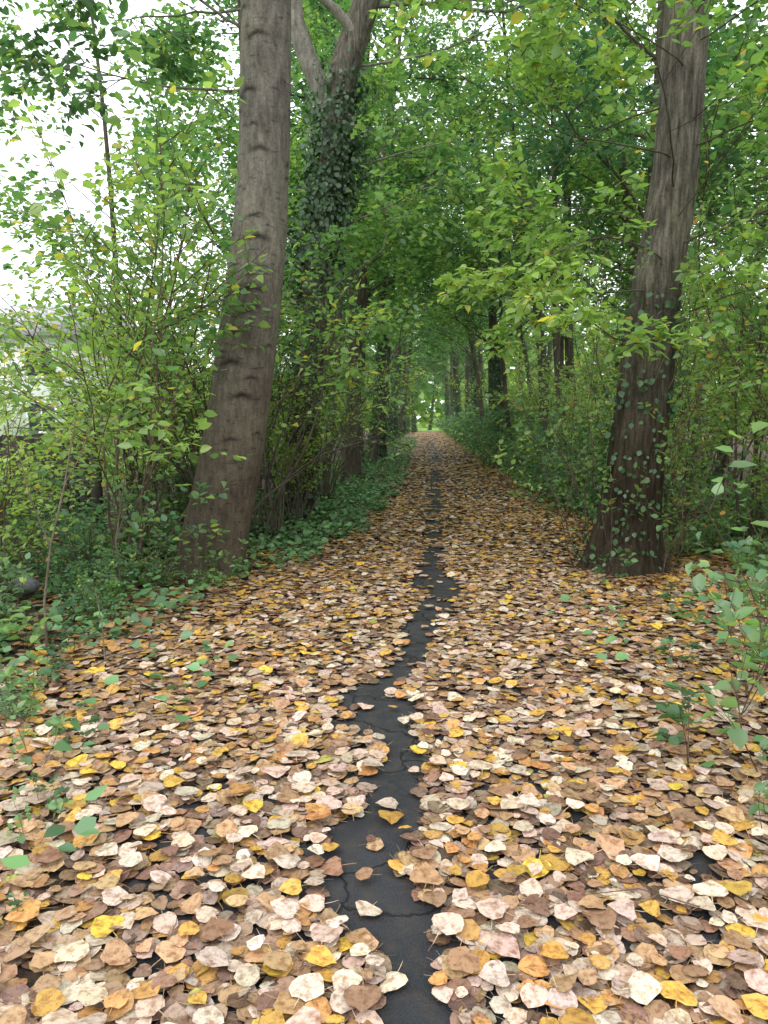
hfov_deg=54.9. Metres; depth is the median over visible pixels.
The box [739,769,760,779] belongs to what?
fallen leaf
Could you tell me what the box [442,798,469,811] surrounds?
fallen leaf
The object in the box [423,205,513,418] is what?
woodland tree
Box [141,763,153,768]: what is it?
fallen leaf
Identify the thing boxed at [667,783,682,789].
fallen leaf
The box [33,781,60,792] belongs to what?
fallen leaf
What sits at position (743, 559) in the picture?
sapling
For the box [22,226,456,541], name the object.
shrub
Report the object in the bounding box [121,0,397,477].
woodland tree
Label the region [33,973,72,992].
fallen leaf
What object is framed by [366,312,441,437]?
woodland tree
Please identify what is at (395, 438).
bramble bush
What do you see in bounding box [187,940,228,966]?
fallen leaf
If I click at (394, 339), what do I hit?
woodland tree
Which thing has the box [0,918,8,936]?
fallen leaf
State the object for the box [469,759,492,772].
fallen leaf
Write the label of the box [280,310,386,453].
shrub
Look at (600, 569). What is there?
sapling
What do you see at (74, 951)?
fallen leaf
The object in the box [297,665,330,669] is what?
fallen twig
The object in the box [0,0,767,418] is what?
sky
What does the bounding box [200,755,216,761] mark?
fallen leaf
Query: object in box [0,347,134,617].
shrub
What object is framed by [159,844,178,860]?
fallen leaf
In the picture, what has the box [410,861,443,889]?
fallen leaf
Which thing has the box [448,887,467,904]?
fallen leaf
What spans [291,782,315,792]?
fallen leaf
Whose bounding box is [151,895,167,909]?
fallen leaf
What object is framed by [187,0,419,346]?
woodland tree
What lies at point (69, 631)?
sapling
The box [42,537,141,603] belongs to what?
bramble bush
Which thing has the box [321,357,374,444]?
shrub
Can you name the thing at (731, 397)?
shrub
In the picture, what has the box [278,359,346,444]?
shrub
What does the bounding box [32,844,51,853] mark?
fallen leaf
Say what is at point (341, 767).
fallen leaf
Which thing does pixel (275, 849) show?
fallen leaf
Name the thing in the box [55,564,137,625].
bramble bush
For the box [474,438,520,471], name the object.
nettle bush
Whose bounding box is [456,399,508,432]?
bramble bush
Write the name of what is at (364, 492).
ivy ground cover
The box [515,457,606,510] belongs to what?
nettle bush
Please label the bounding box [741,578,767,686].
sapling
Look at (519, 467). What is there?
nettle bush
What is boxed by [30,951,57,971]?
fallen leaf
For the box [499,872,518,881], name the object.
fallen leaf
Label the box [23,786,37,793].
fallen leaf
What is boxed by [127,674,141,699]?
fallen twig
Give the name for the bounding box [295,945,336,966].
fallen leaf
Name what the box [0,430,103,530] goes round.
fence
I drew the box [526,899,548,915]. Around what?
fallen leaf
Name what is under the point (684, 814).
fallen leaf
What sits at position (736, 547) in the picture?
sapling
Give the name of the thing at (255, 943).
fallen leaf
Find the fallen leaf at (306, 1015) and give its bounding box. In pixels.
[285,1006,339,1023]
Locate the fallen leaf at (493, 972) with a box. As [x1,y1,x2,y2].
[478,960,521,986]
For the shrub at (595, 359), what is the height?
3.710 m
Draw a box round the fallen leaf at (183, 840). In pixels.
[170,833,194,846]
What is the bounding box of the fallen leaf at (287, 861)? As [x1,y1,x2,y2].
[272,855,310,868]
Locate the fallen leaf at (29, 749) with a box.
[16,746,35,752]
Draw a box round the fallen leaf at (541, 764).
[531,761,553,768]
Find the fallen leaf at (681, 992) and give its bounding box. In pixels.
[660,981,697,1007]
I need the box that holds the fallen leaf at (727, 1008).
[707,995,755,1023]
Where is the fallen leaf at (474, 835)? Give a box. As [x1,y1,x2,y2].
[467,831,481,844]
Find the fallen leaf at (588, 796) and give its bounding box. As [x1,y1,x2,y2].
[579,793,598,800]
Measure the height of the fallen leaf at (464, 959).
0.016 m
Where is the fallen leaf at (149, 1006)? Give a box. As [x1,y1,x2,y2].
[135,994,170,1020]
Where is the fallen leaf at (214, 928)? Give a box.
[202,917,234,947]
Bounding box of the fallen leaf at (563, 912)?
[554,904,577,919]
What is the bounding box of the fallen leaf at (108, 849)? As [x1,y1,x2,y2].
[92,842,117,855]
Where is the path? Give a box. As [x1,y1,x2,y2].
[109,432,767,1023]
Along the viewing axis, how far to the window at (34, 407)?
32.56 m
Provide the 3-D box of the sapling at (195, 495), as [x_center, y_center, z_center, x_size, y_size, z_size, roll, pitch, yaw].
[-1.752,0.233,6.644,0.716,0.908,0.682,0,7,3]
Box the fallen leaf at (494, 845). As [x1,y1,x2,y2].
[483,837,505,851]
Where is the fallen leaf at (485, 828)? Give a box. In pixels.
[477,825,490,832]
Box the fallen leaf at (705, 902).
[685,896,715,910]
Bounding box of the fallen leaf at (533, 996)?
[520,978,547,1007]
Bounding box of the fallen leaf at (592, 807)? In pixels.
[584,803,607,811]
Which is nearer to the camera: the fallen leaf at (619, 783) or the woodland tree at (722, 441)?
the fallen leaf at (619, 783)
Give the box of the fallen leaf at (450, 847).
[444,841,460,852]
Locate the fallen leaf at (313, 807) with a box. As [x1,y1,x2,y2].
[305,803,324,817]
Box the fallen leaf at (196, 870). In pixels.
[186,866,209,875]
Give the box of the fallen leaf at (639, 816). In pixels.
[629,813,647,821]
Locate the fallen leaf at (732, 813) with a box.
[716,806,744,821]
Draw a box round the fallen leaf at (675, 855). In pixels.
[657,845,687,861]
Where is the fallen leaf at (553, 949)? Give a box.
[540,941,577,958]
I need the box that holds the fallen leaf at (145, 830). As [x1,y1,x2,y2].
[133,824,156,835]
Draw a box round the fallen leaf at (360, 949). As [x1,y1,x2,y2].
[350,940,374,955]
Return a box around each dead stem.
[16,404,95,646]
[87,648,142,669]
[95,588,105,659]
[115,411,142,595]
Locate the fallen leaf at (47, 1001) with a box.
[19,988,66,1015]
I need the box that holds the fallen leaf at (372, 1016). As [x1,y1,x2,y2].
[355,1009,383,1023]
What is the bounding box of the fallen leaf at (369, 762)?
[358,758,383,765]
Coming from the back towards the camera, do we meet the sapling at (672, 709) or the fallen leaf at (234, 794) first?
the sapling at (672, 709)
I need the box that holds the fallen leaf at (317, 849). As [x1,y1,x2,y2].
[307,844,323,854]
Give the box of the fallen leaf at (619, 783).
[603,778,634,790]
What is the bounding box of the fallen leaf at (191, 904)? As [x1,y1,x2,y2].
[179,892,210,913]
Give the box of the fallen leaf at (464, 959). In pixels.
[447,942,479,973]
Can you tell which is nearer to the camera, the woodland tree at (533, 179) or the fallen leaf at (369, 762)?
the fallen leaf at (369, 762)
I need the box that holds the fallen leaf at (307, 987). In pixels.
[288,973,323,1014]
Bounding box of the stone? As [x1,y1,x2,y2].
[10,577,39,594]
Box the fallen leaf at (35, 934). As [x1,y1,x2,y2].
[26,922,50,943]
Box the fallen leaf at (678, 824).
[666,819,687,829]
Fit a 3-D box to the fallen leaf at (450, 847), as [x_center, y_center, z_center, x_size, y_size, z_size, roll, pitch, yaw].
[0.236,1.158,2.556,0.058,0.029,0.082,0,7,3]
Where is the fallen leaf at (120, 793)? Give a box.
[108,790,129,795]
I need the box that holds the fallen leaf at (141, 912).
[131,906,157,919]
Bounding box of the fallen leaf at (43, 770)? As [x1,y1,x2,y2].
[31,766,51,777]
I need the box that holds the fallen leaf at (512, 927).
[495,922,519,933]
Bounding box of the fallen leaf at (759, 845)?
[745,839,767,849]
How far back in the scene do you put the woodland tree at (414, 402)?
98.09 m
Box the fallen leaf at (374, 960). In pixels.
[365,953,384,965]
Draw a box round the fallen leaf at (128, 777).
[119,773,142,783]
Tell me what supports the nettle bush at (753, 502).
on the ground at (30, 974)
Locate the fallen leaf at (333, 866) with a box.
[320,856,353,875]
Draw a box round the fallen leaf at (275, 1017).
[258,1008,284,1023]
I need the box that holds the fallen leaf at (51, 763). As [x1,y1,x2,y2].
[44,760,60,766]
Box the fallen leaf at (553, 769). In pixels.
[546,767,558,772]
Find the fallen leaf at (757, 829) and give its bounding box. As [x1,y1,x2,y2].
[751,824,767,835]
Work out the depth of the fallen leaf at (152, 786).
2.96 m
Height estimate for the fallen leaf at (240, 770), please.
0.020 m
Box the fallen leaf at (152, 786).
[137,781,164,795]
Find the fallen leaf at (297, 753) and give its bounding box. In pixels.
[284,750,306,760]
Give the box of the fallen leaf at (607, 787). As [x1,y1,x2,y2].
[600,784,617,795]
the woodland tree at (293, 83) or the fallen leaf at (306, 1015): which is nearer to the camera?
the fallen leaf at (306, 1015)
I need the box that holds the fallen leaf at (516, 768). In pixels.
[508,764,525,773]
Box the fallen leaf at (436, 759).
[425,755,445,763]
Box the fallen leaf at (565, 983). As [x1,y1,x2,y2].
[548,974,577,991]
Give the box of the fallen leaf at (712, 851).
[702,840,727,859]
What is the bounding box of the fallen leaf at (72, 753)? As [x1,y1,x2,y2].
[64,748,80,757]
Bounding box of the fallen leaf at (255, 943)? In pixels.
[246,934,265,949]
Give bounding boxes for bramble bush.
[0,552,40,624]
[0,593,19,646]
[0,666,48,720]
[2,493,144,585]
[40,478,173,557]
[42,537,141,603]
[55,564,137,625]
[139,501,185,563]
[255,494,293,521]
[316,464,346,482]
[387,428,403,444]
[437,415,453,436]
[441,411,468,443]
[443,414,466,444]
[451,411,478,448]
[453,409,493,456]
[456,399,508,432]
[458,406,485,418]
[463,402,517,431]
[463,419,522,467]
[464,411,493,458]
[464,414,520,462]
[467,399,485,422]
[469,428,491,455]
[473,394,538,462]
[476,399,536,432]
[478,399,488,420]
[483,403,522,432]
[484,396,573,454]
[487,398,599,469]
[510,407,568,452]
[511,403,576,460]
[513,397,606,490]
[519,392,693,495]
[527,401,608,476]
[552,440,605,516]
[564,379,767,511]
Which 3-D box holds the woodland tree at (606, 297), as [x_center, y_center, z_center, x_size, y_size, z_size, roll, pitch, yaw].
[5.494,-8.056,20.753,6.400,13.942,5.108,4,8,26]
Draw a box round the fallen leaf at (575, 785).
[566,782,586,788]
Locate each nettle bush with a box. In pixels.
[65,533,169,585]
[108,548,185,587]
[154,492,186,527]
[181,560,234,592]
[364,449,379,460]
[457,429,471,448]
[460,425,482,452]
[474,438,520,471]
[484,433,532,476]
[491,440,558,488]
[497,450,594,494]
[501,437,541,482]
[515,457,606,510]
[569,478,676,523]
[662,478,767,538]
[663,520,716,556]
[673,498,766,548]
[684,455,767,522]
[712,520,767,573]
[730,494,767,532]
[749,460,767,496]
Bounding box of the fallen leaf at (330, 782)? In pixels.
[321,779,343,789]
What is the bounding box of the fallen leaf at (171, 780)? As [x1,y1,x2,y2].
[163,774,184,786]
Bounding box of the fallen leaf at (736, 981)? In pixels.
[723,974,747,989]
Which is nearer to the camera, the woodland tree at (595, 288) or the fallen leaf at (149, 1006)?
the fallen leaf at (149, 1006)
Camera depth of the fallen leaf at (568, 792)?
2.89 m
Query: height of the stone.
0.155 m
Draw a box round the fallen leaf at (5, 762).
[0,758,16,766]
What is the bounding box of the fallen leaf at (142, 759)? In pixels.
[133,756,151,762]
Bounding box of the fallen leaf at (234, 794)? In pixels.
[223,793,243,800]
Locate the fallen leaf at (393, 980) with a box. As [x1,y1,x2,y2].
[380,961,407,992]
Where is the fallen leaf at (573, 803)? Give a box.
[562,797,584,812]
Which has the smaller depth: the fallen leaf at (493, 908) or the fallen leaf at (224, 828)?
the fallen leaf at (493, 908)
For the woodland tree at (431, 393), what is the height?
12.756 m
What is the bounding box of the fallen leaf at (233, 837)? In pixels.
[226,833,242,848]
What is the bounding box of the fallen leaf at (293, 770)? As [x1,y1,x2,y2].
[283,767,304,774]
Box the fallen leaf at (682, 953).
[667,945,699,960]
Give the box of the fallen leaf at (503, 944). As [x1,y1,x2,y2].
[487,928,519,958]
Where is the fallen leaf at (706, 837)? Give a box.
[701,832,721,847]
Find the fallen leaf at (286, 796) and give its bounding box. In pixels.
[274,790,298,802]
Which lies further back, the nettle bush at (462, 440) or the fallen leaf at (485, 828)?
the nettle bush at (462, 440)
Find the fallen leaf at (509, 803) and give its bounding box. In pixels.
[500,790,526,808]
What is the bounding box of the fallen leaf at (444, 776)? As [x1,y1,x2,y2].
[439,772,453,783]
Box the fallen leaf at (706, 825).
[692,821,714,829]
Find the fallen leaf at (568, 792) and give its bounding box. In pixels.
[559,788,581,799]
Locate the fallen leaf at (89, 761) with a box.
[74,759,93,765]
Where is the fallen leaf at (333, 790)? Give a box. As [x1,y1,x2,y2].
[326,786,342,794]
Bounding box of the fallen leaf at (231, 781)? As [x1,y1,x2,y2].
[225,778,240,784]
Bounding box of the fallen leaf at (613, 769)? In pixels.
[606,766,622,773]
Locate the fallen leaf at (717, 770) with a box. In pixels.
[712,768,726,772]
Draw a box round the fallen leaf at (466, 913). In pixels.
[448,906,475,925]
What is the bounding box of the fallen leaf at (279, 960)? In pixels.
[263,947,291,970]
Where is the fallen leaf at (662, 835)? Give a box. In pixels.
[648,829,677,848]
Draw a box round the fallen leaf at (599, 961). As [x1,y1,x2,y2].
[583,954,611,968]
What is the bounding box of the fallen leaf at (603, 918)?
[581,908,616,928]
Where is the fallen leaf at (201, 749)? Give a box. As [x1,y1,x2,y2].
[195,747,207,754]
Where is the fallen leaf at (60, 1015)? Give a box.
[37,1007,79,1023]
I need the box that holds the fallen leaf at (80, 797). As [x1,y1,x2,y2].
[72,793,87,800]
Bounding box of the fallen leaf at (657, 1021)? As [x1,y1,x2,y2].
[653,1017,678,1023]
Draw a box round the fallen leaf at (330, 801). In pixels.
[316,795,343,808]
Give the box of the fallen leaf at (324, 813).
[303,808,330,823]
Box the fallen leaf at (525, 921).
[517,915,539,927]
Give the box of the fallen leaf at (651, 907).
[638,900,667,916]
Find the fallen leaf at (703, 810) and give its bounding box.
[692,803,708,814]
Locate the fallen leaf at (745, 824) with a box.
[729,818,757,837]
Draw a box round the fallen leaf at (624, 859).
[616,854,631,864]
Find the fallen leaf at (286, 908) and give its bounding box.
[270,898,309,921]
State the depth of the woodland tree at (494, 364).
25.52 m
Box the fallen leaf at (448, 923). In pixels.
[431,912,463,942]
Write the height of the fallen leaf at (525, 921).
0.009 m
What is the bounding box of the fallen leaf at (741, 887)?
[719,876,751,895]
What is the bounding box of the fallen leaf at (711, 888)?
[692,880,728,901]
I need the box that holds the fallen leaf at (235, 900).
[225,894,257,907]
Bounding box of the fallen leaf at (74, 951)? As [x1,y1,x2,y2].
[54,939,89,975]
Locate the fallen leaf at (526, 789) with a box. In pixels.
[516,785,539,795]
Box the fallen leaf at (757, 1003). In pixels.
[741,993,767,1018]
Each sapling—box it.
[0,552,21,580]
[0,604,48,650]
[0,650,42,722]
[0,891,29,925]
[6,700,70,768]
[6,785,72,848]
[27,772,69,808]
[30,418,148,593]
[39,643,74,685]
[47,623,80,653]
[49,714,100,742]
[96,575,134,619]
[124,445,228,582]
[124,487,202,586]
[135,491,230,582]
[201,561,239,585]
[203,568,228,595]
[205,537,248,582]
[590,558,633,585]
[649,681,703,767]
[656,636,700,669]
[659,584,698,612]
[667,558,767,697]
[681,554,767,663]
[694,421,767,667]
[695,482,767,623]
[699,604,767,779]
[724,619,767,714]
[728,535,767,594]
[739,536,767,616]
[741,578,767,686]
[744,589,767,618]
[749,737,767,842]
[758,581,767,616]
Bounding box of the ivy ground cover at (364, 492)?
[0,436,767,868]
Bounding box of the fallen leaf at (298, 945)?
[289,940,306,954]
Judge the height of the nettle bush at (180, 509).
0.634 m
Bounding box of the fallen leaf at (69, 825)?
[47,821,74,831]
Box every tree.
[0,0,239,497]
[0,0,290,580]
[75,0,404,499]
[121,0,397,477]
[184,6,393,363]
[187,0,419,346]
[204,23,424,324]
[214,0,496,479]
[216,0,470,486]
[217,0,474,485]
[217,0,592,519]
[220,21,390,321]
[284,0,494,467]
[290,97,427,351]
[308,0,484,461]
[329,75,486,464]
[329,104,446,452]
[334,64,431,450]
[342,199,463,362]
[342,288,424,434]
[366,255,452,439]
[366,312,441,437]
[369,0,767,578]
[377,197,451,443]
[391,0,645,437]
[391,281,435,433]
[392,331,435,433]
[399,2,607,440]
[399,65,582,438]
[399,341,433,431]
[404,174,532,423]
[407,288,486,421]
[409,0,712,444]
[411,147,498,420]
[413,323,469,421]
[413,341,431,430]
[417,0,710,428]
[418,289,487,421]
[421,371,448,429]
[422,61,559,413]
[422,335,484,417]
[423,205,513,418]
[428,213,512,411]
[428,350,461,420]
[431,354,464,414]
[440,355,469,399]
[444,338,487,407]
[447,177,589,400]
[456,0,767,279]
[458,19,687,414]
[460,22,644,438]
[465,9,645,387]
[483,296,552,405]
[493,0,767,298]
[499,0,767,500]
[508,152,616,379]
[566,0,736,369]
[590,0,767,244]
[595,0,767,259]
[596,8,767,480]
[604,0,767,549]
[613,68,767,457]
[617,114,738,440]
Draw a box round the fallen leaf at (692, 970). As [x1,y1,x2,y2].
[682,963,709,976]
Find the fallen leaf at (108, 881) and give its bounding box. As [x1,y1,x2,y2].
[93,874,130,889]
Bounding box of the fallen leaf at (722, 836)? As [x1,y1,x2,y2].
[712,829,737,844]
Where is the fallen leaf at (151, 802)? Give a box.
[140,794,166,810]
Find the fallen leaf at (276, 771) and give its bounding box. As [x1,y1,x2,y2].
[261,764,286,777]
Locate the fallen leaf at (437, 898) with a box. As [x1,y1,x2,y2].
[423,884,446,906]
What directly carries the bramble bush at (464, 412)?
on the ground at (30, 974)
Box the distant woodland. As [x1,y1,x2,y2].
[181,298,767,427]
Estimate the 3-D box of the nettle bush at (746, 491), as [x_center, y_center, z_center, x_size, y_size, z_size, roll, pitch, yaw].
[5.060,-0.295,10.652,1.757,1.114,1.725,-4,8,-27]
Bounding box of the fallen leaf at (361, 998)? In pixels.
[343,973,380,1012]
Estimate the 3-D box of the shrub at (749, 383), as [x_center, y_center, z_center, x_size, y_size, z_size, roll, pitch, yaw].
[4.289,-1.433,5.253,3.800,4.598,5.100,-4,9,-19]
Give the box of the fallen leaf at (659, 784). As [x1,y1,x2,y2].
[640,779,671,789]
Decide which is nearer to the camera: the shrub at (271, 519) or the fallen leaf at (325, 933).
the fallen leaf at (325, 933)
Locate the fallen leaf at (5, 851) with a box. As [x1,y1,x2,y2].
[0,846,12,857]
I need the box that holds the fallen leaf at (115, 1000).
[103,989,128,1018]
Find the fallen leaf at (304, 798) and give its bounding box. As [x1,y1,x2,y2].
[290,796,312,805]
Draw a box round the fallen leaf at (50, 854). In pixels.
[34,847,64,862]
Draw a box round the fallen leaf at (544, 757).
[533,753,553,760]
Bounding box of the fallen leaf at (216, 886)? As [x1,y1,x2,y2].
[208,881,226,891]
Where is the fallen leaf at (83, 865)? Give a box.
[73,861,96,872]
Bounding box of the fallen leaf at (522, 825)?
[513,820,538,830]
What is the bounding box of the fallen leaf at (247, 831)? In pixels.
[237,825,261,840]
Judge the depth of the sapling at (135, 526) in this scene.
6.43 m
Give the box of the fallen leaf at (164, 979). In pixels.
[151,971,177,994]
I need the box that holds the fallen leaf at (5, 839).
[0,827,19,845]
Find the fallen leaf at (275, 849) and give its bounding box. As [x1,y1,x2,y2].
[264,841,290,872]
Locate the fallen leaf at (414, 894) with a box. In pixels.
[411,888,425,900]
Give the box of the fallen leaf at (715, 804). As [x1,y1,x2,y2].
[702,796,723,808]
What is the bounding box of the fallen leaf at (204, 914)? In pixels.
[195,906,227,922]
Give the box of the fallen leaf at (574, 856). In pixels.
[565,847,593,864]
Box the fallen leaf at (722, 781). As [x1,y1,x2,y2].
[716,776,734,785]
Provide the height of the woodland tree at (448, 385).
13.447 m
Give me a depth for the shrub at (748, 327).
8.67 m
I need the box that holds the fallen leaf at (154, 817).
[145,812,163,821]
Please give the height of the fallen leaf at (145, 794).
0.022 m
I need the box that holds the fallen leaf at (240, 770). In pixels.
[234,766,253,773]
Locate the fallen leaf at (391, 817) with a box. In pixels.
[378,810,403,823]
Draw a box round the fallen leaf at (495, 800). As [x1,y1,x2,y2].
[487,796,500,804]
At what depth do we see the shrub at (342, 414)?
27.64 m
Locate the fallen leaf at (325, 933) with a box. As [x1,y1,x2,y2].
[311,924,342,944]
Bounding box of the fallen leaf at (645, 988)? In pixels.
[620,971,662,1004]
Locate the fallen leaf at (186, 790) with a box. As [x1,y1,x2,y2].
[174,786,198,799]
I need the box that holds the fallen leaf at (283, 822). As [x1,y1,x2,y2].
[267,816,290,834]
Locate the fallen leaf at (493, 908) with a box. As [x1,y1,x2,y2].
[475,898,516,919]
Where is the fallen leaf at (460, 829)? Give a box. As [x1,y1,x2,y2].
[449,824,470,833]
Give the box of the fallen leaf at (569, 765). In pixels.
[561,762,575,770]
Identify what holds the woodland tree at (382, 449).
on the ground at (30, 974)
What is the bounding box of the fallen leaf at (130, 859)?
[111,852,142,866]
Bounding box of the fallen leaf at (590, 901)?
[578,894,608,908]
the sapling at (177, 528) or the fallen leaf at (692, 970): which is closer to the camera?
the fallen leaf at (692, 970)
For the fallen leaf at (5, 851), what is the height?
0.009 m
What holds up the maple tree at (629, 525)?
on the ground at (30, 974)
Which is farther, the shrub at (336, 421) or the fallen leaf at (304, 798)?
the shrub at (336, 421)
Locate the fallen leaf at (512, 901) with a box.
[501,895,518,908]
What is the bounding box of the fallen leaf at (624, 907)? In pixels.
[607,898,644,920]
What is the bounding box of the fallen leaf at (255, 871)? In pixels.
[241,864,264,878]
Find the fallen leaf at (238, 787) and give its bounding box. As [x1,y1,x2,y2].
[217,783,252,792]
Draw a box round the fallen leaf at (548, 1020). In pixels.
[539,1010,558,1023]
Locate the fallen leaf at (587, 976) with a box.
[577,968,607,985]
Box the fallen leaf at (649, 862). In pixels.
[630,853,659,870]
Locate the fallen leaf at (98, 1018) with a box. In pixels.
[75,1012,106,1023]
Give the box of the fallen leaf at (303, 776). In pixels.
[293,767,310,782]
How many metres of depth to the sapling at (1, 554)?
5.42 m
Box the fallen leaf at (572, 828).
[565,818,580,832]
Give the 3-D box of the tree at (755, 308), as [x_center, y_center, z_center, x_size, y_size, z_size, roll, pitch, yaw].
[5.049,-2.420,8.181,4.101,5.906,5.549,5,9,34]
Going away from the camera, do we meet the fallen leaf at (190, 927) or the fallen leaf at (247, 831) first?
the fallen leaf at (190, 927)
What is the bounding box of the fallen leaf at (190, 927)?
[177,920,198,944]
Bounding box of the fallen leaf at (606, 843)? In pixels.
[591,834,624,860]
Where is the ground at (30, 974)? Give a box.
[0,422,767,987]
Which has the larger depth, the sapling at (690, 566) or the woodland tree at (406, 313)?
the woodland tree at (406, 313)
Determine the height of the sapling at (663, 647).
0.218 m
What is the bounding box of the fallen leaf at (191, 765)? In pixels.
[183,763,200,767]
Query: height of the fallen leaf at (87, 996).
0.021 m
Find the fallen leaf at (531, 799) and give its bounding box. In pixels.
[516,793,540,810]
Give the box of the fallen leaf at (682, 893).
[661,879,693,903]
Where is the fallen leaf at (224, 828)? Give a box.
[215,819,237,843]
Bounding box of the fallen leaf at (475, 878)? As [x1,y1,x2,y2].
[466,866,491,886]
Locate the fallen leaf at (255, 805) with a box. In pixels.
[243,798,262,812]
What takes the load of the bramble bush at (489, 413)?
on the ground at (30, 974)
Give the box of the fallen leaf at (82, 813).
[75,809,93,819]
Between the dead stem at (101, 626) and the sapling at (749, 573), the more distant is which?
the sapling at (749, 573)
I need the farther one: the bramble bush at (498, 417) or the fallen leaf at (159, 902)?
the bramble bush at (498, 417)
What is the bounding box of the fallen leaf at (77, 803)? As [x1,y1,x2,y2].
[63,799,85,812]
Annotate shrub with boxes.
[0,0,417,577]
[0,187,217,525]
[0,228,230,554]
[0,284,111,519]
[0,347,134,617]
[0,460,50,588]
[1,449,114,545]
[3,224,305,528]
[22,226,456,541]
[48,108,380,512]
[53,282,419,514]
[56,322,210,500]
[59,361,209,512]
[108,278,358,488]
[117,338,396,527]
[119,429,275,534]
[171,267,441,501]
[261,386,364,523]
[262,394,335,474]
[272,349,436,502]
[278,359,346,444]
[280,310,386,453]
[319,361,378,451]
[319,379,370,444]
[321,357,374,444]
[362,384,392,437]
[363,383,408,437]
[389,361,424,417]
[440,350,534,412]
[473,374,566,435]
[476,368,554,410]
[478,234,767,523]
[494,365,585,441]
[507,358,584,405]
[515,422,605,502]
[530,345,619,424]
[530,356,614,443]
[533,266,721,413]
[535,337,618,469]
[550,322,617,407]
[562,329,681,412]
[568,363,765,538]
[576,315,700,397]
[584,203,767,488]
[673,207,767,508]
[674,259,767,567]
[680,263,767,384]
[710,264,767,415]
[715,339,767,442]
[727,281,767,388]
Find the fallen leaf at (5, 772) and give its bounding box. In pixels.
[0,766,20,778]
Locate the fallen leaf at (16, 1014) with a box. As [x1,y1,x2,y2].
[0,1005,26,1023]
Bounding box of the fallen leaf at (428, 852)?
[412,844,436,858]
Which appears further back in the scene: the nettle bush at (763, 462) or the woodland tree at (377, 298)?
the woodland tree at (377, 298)
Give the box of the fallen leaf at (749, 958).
[727,949,760,966]
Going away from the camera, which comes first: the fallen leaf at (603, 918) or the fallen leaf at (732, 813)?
the fallen leaf at (603, 918)
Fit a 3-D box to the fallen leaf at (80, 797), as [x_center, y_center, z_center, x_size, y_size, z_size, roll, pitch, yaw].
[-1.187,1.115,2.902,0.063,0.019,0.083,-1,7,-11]
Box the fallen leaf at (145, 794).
[141,791,157,798]
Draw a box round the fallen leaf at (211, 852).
[195,847,227,855]
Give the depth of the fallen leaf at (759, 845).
2.55 m
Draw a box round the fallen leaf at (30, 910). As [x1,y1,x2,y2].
[4,899,51,921]
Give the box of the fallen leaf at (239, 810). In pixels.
[227,805,247,818]
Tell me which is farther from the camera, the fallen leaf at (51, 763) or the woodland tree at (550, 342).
the woodland tree at (550, 342)
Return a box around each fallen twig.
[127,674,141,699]
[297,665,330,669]
[520,595,557,603]
[583,888,699,907]
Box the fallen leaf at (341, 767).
[332,763,354,771]
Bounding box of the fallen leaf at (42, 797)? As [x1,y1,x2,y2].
[25,790,53,803]
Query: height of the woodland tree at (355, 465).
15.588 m
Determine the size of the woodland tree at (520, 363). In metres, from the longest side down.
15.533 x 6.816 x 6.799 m
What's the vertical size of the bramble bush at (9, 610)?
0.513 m
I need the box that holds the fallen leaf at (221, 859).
[212,855,231,864]
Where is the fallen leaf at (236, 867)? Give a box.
[230,860,250,872]
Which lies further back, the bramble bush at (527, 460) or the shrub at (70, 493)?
the bramble bush at (527, 460)
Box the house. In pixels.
[0,306,148,447]
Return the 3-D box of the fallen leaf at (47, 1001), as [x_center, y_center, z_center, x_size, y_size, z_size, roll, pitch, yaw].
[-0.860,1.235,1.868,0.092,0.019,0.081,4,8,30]
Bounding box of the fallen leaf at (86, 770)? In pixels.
[79,767,98,773]
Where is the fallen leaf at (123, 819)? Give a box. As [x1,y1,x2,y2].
[116,812,138,828]
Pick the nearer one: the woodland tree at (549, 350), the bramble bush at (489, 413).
the bramble bush at (489, 413)
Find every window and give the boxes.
[23,346,54,377]
[26,401,58,433]
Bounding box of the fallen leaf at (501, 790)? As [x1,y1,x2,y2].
[488,784,513,798]
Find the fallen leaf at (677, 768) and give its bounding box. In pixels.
[668,762,686,773]
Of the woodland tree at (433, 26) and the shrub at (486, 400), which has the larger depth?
the shrub at (486, 400)
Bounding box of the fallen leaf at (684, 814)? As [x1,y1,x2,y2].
[670,807,698,821]
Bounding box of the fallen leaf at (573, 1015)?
[546,1007,596,1023]
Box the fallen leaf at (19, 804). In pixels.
[1,797,37,810]
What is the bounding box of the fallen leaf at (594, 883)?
[587,879,603,888]
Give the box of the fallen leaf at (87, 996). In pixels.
[76,987,107,1005]
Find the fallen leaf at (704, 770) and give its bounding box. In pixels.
[694,764,710,774]
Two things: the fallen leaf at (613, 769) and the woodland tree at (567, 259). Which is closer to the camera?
the fallen leaf at (613, 769)

